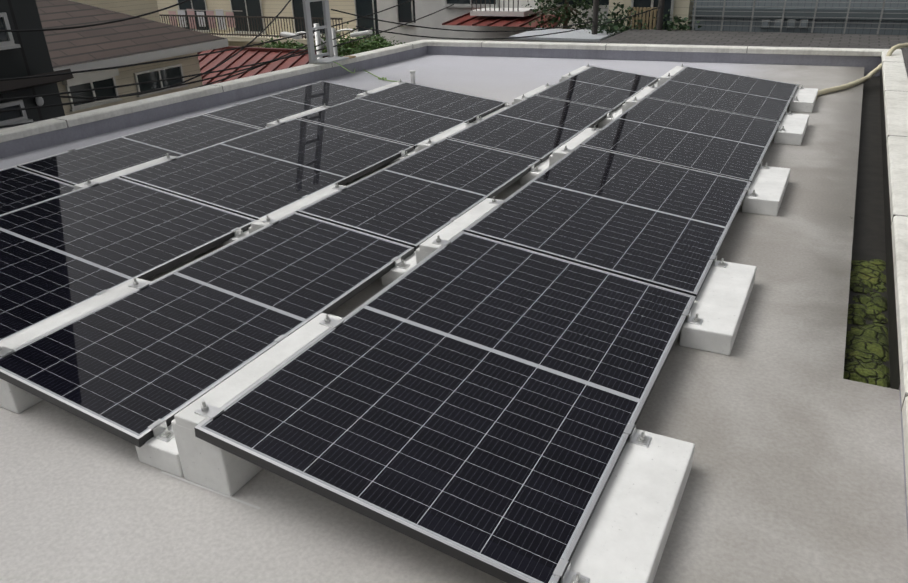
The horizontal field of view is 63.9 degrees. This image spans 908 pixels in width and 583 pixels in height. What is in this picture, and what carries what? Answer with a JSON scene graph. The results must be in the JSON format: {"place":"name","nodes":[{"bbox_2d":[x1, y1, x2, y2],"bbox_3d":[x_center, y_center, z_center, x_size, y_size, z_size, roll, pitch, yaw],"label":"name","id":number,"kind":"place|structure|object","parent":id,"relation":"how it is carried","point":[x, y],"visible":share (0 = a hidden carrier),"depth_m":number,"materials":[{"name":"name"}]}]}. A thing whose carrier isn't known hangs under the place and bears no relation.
{"place":"outdoors","nodes":[
{"label":"outdoors","id":0,"kind":"place"},
{"bbox_2d":[70,0,160,21],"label":"neighbouring gabled house","id":1,"kind":"structure","parent":0,"point":[134,7],"depth_m":25.35,"materials":[{"name":"beige"}]},
{"bbox_2d":[35,0,227,115],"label":"cream house","id":2,"kind":"structure","parent":0,"point":[132,41],"depth_m":16.45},
{"bbox_2d":[197,46,327,84],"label":"red roof house","id":3,"kind":"structure","parent":0,"point":[248,56],"depth_m":20.92,"materials":[{"name":"red metal"}]},
{"bbox_2d":[157,0,379,55],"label":"building","id":4,"kind":"structure","parent":0,"point":[240,23],"depth_m":30.24,"materials":[{"name":"beige"}]},
{"bbox_2d":[377,0,416,44],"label":"white neighbour house","id":5,"kind":"structure","parent":0,"point":[403,13],"depth_m":24.48,"materials":[{"name":"white paint"}]},
{"bbox_2d":[0,55,907,582],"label":"roof slab","id":6,"kind":"structure","parent":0,"point":[788,431],"depth_m":2.35,"materials":[{"name":"grey concrete"}]},
{"bbox_2d":[1,149,74,169],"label":"block","id":7,"kind":"structure","parent":6,"relation":"on","point":[44,157],"depth_m":5.38,"materials":[{"name":"concrete"}]},
{"bbox_2d":[0,278,150,413],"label":"block","id":8,"kind":"structure","parent":6,"relation":"on","point":[15,399],"depth_m":2.83,"materials":[{"name":"concrete"}]},
{"bbox_2d":[73,153,176,190],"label":"block","id":9,"kind":"structure","parent":6,"relation":"on","point":[95,181],"depth_m":4.68,"materials":[{"name":"concrete"}]},
{"bbox_2d":[175,103,239,121],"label":"block","id":10,"kind":"structure","parent":6,"relation":"on","point":[207,112],"depth_m":6.65,"materials":[{"name":"concrete"}]},
{"bbox_2d":[161,471,259,508],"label":"chalk marks","id":11,"kind":"object","parent":6,"relation":"on","point":[217,492],"visible":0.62,"depth_m":2.28,"materials":[{"name":"grey"}]},
{"bbox_2d":[135,335,287,476],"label":"block","id":12,"kind":"structure","parent":6,"relation":"on","point":[159,450],"depth_m":2.37,"materials":[{"name":"concrete"}]},
{"bbox_2d":[0,212,413,447],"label":"solar panel","id":13,"kind":"object","parent":12,"relation":"on","point":[131,366],"visible":0.92,"depth_m":2.94,"materials":[{"name":"dark photovoltaic cells under glass"},{"name":"silver aluminium"}]},
{"bbox_2d":[171,313,342,495],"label":"block","id":14,"kind":"structure","parent":6,"relation":"on","point":[209,465],"depth_m":2.28,"materials":[{"name":"concrete"}]},
{"bbox_2d":[223,195,308,245],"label":"block","id":15,"kind":"structure","parent":6,"relation":"on","point":[238,233],"depth_m":4.02,"materials":[{"name":"concrete"}]},
{"bbox_2d":[0,177,255,341],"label":"solar panel","id":16,"kind":"object","parent":15,"relation":"on","point":[59,254],"visible":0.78,"depth_m":3.80,"materials":[{"name":"dark photovoltaic cells under glass"},{"name":"silver aluminium"}]},
{"bbox_2d":[120,118,413,219],"bbox_3d":[-1.216,-0.909,5.109,1.130,0.167,1.762,11,29,25],"label":"solar panel","id":17,"kind":"object","parent":15,"relation":"on","point":[259,174],"visible":0.83,"depth_m":4.96,"materials":[{"name":"dark photovoltaic cells under glass"},{"name":"silver aluminium"}]},
{"bbox_2d":[248,182,346,233],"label":"block","id":18,"kind":"structure","parent":6,"relation":"on","point":[273,218],"depth_m":4.09,"materials":[{"name":"concrete"}]},
{"bbox_2d":[265,103,330,127],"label":"block","id":19,"kind":"structure","parent":6,"relation":"on","point":[283,120],"depth_m":6.10,"materials":[{"name":"concrete"}]},
{"bbox_2d":[333,61,396,81],"bbox_3d":[-1.264,-2.860,9.322,0.611,0.221,1.452,-14,28,-24],"label":"green rope","id":20,"kind":"object","parent":6,"relation":"on","point":[382,78],"visible":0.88,"depth_m":9.10,"materials":[{"name":"green fabric"}]},
{"bbox_2d":[355,79,405,97],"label":"block","id":21,"kind":"structure","parent":6,"relation":"on","point":[369,92],"depth_m":7.11,"materials":[{"name":"concrete"}]},
{"bbox_2d":[410,70,414,83],"bbox_3d":[-0.499,-2.594,8.798,0.068,0.148,0.068,11,29,25],"label":"vent stub","id":22,"kind":"object","parent":6,"relation":"on","point":[412,75],"visible":0.96,"depth_m":8.78,"materials":[{"name":"white paint"}]},
{"bbox_2d":[392,132,442,163],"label":"block","id":23,"kind":"structure","parent":6,"relation":"on","point":[403,154],"depth_m":5.44,"materials":[{"name":"concrete"}]},
{"bbox_2d":[382,217,458,285],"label":"block","id":24,"kind":"structure","parent":6,"relation":"on","point":[399,269],"depth_m":3.58,"materials":[{"name":"concrete"}]},
{"bbox_2d":[415,120,475,151],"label":"block","id":25,"kind":"structure","parent":6,"relation":"on","point":[434,140],"depth_m":5.49,"materials":[{"name":"concrete"}]},
{"bbox_2d":[0,46,907,538],"bbox_3d":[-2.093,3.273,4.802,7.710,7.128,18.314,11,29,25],"label":"parapet wall","id":26,"kind":"structure","parent":6,"relation":"on","point":[868,64],"depth_m":9.07,"materials":[{"name":"grey concrete"}]},
{"bbox_2d":[302,0,348,63],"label":"ladder","id":27,"kind":"object","parent":26,"relation":"attached to","point":[331,57],"visible":0.29,"depth_m":9.21,"materials":[{"name":"grey metal"}]},
{"bbox_2d":[0,40,907,505],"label":"parapet coping","id":28,"kind":"object","parent":26,"relation":"on","point":[894,72],"visible":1,"depth_m":6.93,"materials":[{"name":"grey concrete"}]},
{"bbox_2d":[416,196,504,263],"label":"block","id":29,"kind":"structure","parent":6,"relation":"on","point":[436,241],"depth_m":3.60,"materials":[{"name":"concrete"}]},
{"bbox_2d":[472,102,510,123],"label":"block","id":30,"kind":"structure","parent":6,"relation":"on","point":[478,119],"depth_m":6.68,"materials":[{"name":"concrete"}]},
{"bbox_2d":[297,82,504,149],"bbox_3d":[-0.398,-1.616,6.526,1.130,0.167,1.762,11,29,25],"label":"solar panel","id":31,"kind":"object","parent":30,"relation":"on","point":[410,114],"visible":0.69,"depth_m":6.41,"materials":[{"name":"dark photovoltaic cells"},{"name":"aluminium silver"}]},
{"bbox_2d":[512,83,552,104],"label":"block","id":32,"kind":"structure","parent":6,"relation":"on","point":[527,95],"depth_m":6.91,"materials":[{"name":"concrete"}]},
{"bbox_2d":[520,143,564,184],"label":"block","id":33,"kind":"structure","parent":6,"relation":"on","point":[535,172],"depth_m":5.01,"materials":[{"name":"concrete"}]},
{"bbox_2d":[296,138,540,250],"bbox_3d":[-0.131,-0.675,4.599,0.767,0.124,1.762,11,29,25],"label":"solar panel","id":34,"kind":"object","parent":33,"relation":"on","point":[415,200],"visible":0.79,"depth_m":4.43,"materials":[{"name":"dark photovoltaic cells"},{"name":"aluminium silver"}]},
{"bbox_2d":[559,64,592,81],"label":"block","id":35,"kind":"structure","parent":6,"relation":"on","point":[570,74],"depth_m":7.88,"materials":[{"name":"concrete"}]},
{"bbox_2d":[549,125,602,166],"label":"block","id":36,"kind":"structure","parent":6,"relation":"on","point":[569,146],"depth_m":4.99,"materials":[{"name":"concrete"}]},
{"bbox_2d":[598,99,627,128],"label":"block","id":37,"kind":"structure","parent":6,"relation":"on","point":[609,118],"depth_m":6.43,"materials":[{"name":"concrete"}]},
{"bbox_2d":[447,95,612,162],"bbox_3d":[0.687,-1.382,6.016,0.767,0.124,1.762,11,29,25],"label":"solar panel","id":38,"kind":"object","parent":37,"relation":"on","point":[541,128],"visible":0.88,"depth_m":5.88,"materials":[{"name":"dark photovoltaic cells"},{"name":"aluminium silver"}]},
{"bbox_2d":[553,423,694,582],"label":"block","id":39,"kind":"structure","parent":6,"relation":"on","point":[624,537],"depth_m":2.01,"materials":[{"name":"concrete"}]},
{"bbox_2d":[194,231,695,582],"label":"solar panel","id":40,"kind":"object","parent":39,"relation":"on","point":[476,401],"visible":0.9,"depth_m":2.35,"materials":[{"name":"dark photovoltaic cells"},{"name":"aluminium silver"}]},
{"bbox_2d":[622,84,659,112],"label":"block","id":41,"kind":"structure","parent":6,"relation":"on","point":[636,98],"depth_m":6.38,"materials":[{"name":"concrete"}]},
{"bbox_2d":[641,77,659,88],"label":"block","id":42,"kind":"structure","parent":6,"relation":"on","point":[656,83],"depth_m":7.79,"materials":[{"name":"concrete"}]},
{"bbox_2d":[535,66,657,112],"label":"solar panel","id":43,"kind":"object","parent":42,"relation":"on","point":[611,89],"visible":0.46,"depth_m":7.32,"materials":[{"name":"dark solar cell glass"},{"name":"aluminium silver"}]},
{"bbox_2d":[657,64,687,86],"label":"block","id":44,"kind":"structure","parent":6,"relation":"on","point":[669,75],"depth_m":7.39,"materials":[{"name":"concrete"}]},
{"bbox_2d":[679,255,756,354],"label":"block","id":45,"kind":"structure","parent":6,"relation":"on","point":[714,314],"depth_m":3.10,"materials":[{"name":"concrete"}]},
{"bbox_2d":[464,145,750,299],"bbox_3d":[0.953,-0.479,4.071,1.130,0.167,1.762,11,29,25],"label":"solar panel","id":46,"kind":"object","parent":45,"relation":"on","point":[665,225],"visible":0.92,"depth_m":3.87,"materials":[{"name":"dark solar cell glass"},{"name":"aluminium silver"}]},
{"bbox_2d":[742,161,790,215],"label":"block","id":47,"kind":"structure","parent":6,"relation":"on","point":[766,191],"depth_m":4.48,"materials":[{"name":"concrete"}]},
{"bbox_2d":[580,97,779,182],"bbox_3d":[1.771,-1.186,5.487,1.130,0.167,1.762,11,29,25],"label":"solar panel","id":48,"kind":"object","parent":47,"relation":"on","point":[726,144],"visible":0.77,"depth_m":5.33,"materials":[{"name":"dark solar cell glass"},{"name":"aluminium silver"}]},
{"bbox_2d":[774,109,808,144],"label":"block","id":49,"kind":"structure","parent":6,"relation":"on","point":[791,129],"depth_m":5.85,"materials":[{"name":"concrete"}]},
{"bbox_2d":[645,67,797,122],"bbox_3d":[2.589,-1.893,6.904,1.130,0.167,1.762,11,29,25],"label":"solar panel","id":50,"kind":"object","parent":49,"relation":"on","point":[741,95],"visible":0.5,"depth_m":6.78,"materials":[{"name":"dark solar cell glass"},{"name":"aluminium silver"}]},
{"bbox_2d":[789,84,817,112],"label":"block","id":51,"kind":"structure","parent":6,"relation":"on","point":[803,100],"depth_m":6.85,"materials":[{"name":"concrete"}]},
{"bbox_2d":[816,43,907,99],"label":"drain hose","id":52,"kind":"object","parent":6,"relation":"on","point":[868,76],"visible":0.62,"depth_m":7.96,"materials":[{"name":"beige plastic"}]},
{"bbox_2d":[843,259,889,387],"bbox_3d":[1.916,0.114,3.371,0.177,0.043,1.550,11,29,25],"label":"moss","id":53,"kind":"object","parent":6,"relation":"on","point":[866,353],"visible":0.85,"depth_m":3.26,"materials":[{"name":"green plant"}]},
{"bbox_2d":[845,69,899,389],"bbox_3d":[3.349,-1.169,5.834,0.181,0.145,7.807,11,29,25],"label":"gutter","id":54,"kind":"object","parent":6,"relation":"on","point":[872,234],"visible":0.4,"depth_m":4.69,"materials":[{"name":"black metal"}]},
{"bbox_2d":[53,41,907,411],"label":"parapet coping joints","id":55,"kind":"object","parent":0,"point":[747,49],"visible":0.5,"depth_m":5.87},
{"bbox_2d":[415,0,608,40],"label":"white neighbour house","id":56,"kind":"structure","parent":0,"point":[492,15],"depth_m":19.86,"materials":[{"name":"white paint"}]},
{"bbox_2d":[597,29,907,75],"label":"flat roof","id":57,"kind":"structure","parent":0,"point":[728,38],"depth_m":13.21,"materials":[{"name":"grey concrete"}]},
{"bbox_2d":[688,0,907,34],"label":"neighbour building","id":58,"kind":"structure","parent":0,"point":[881,17],"depth_m":14.02,"materials":[{"name":"grey glass"}]},
{"label":"ground","id":59,"kind":"structure","parent":0,"visible":0},
{"bbox_2d":[0,0,73,129],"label":"neighbouring building","id":60,"kind":"structure","parent":59,"relation":"on","point":[23,54],"depth_m":9.43,"materials":[{"name":"grey paint"}]},
{"bbox_2d":[280,23,372,58],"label":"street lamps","id":61,"kind":"object","parent":59,"relation":"on","point":[318,39],"visible":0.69,"depth_m":17.84,"materials":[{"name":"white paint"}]},
{"bbox_2d":[258,23,404,56],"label":"shrubs","id":62,"kind":"object","parent":59,"relation":"on","point":[365,45],"visible":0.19,"depth_m":23.16,"materials":[{"name":"green plant"}]},
{"bbox_2d":[509,28,619,42],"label":"flat roof","id":63,"kind":"structure","parent":59,"relation":"on","point":[580,36],"depth_m":15.24,"materials":[{"name":"white concrete"}]},
{"bbox_2d":[521,0,701,35],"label":"trees","id":64,"kind":"object","parent":59,"relation":"on","point":[566,8],"visible":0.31,"depth_m":17.22,"materials":[{"name":"green plant"}]},
{"bbox_2d":[592,0,664,34],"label":"utility poles","id":65,"kind":"object","parent":59,"relation":"on","point":[660,14],"depth_m":15.01,"materials":[{"name":"grey"}]},
{"bbox_2d":[0,0,662,127],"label":"overhead wires","id":66,"kind":"object","parent":65,"relation":"attached to","point":[171,86],"visible":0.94,"depth_m":10.49,"materials":[{"name":"black rubber"}]},
{"bbox_2d":[607,0,693,29],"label":"neighbour beige house","id":67,"kind":"structure","parent":59,"relation":"on","point":[683,9],"depth_m":15.44,"materials":[{"name":"beige paint"}]},
{"bbox_3d":[-2.971,-0.054,3.697,0.200,0.131,0.750,11,29,25],"label":"low block","id":68,"kind":"object","parent":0,"visible":0},
{"bbox_2d":[0,166,73,214],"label":"solar panel","id":69,"kind":"object","parent":68,"relation":"on","point":[20,188],"visible":0.55,"depth_m":4.75,"materials":[{"name":"dark photovoltaic cells under glass"},{"name":"silver aluminium"}]},
{"bbox_3d":[-2.280,-0.652,4.894,0.200,0.131,0.750,11,29,25],"label":"low block","id":70,"kind":"object","parent":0,"visible":0},
{"bbox_2d":[17,114,260,185],"bbox_3d":[-2.309,-1.107,5.642,0.767,0.124,1.762,11,29,25],"label":"solar panel","id":71,"kind":"object","parent":70,"relation":"on","point":[107,157],"visible":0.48,"depth_m":5.56,"materials":[{"name":"dark photovoltaic cells under glass"},{"name":"silver aluminium"}]},
{"bbox_3d":[-0.871,-1.869,7.334,0.200,0.131,0.750,11,29,25],"label":"low block","id":72,"kind":"object","parent":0,"visible":0},
{"bbox_2d":[204,81,367,128],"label":"solar panel","id":73,"kind":"object","parent":72,"relation":"on","point":[260,113],"visible":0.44,"depth_m":6.99,"materials":[{"name":"dark photovoltaic cells"},{"name":"aluminium silver"}]}
]}

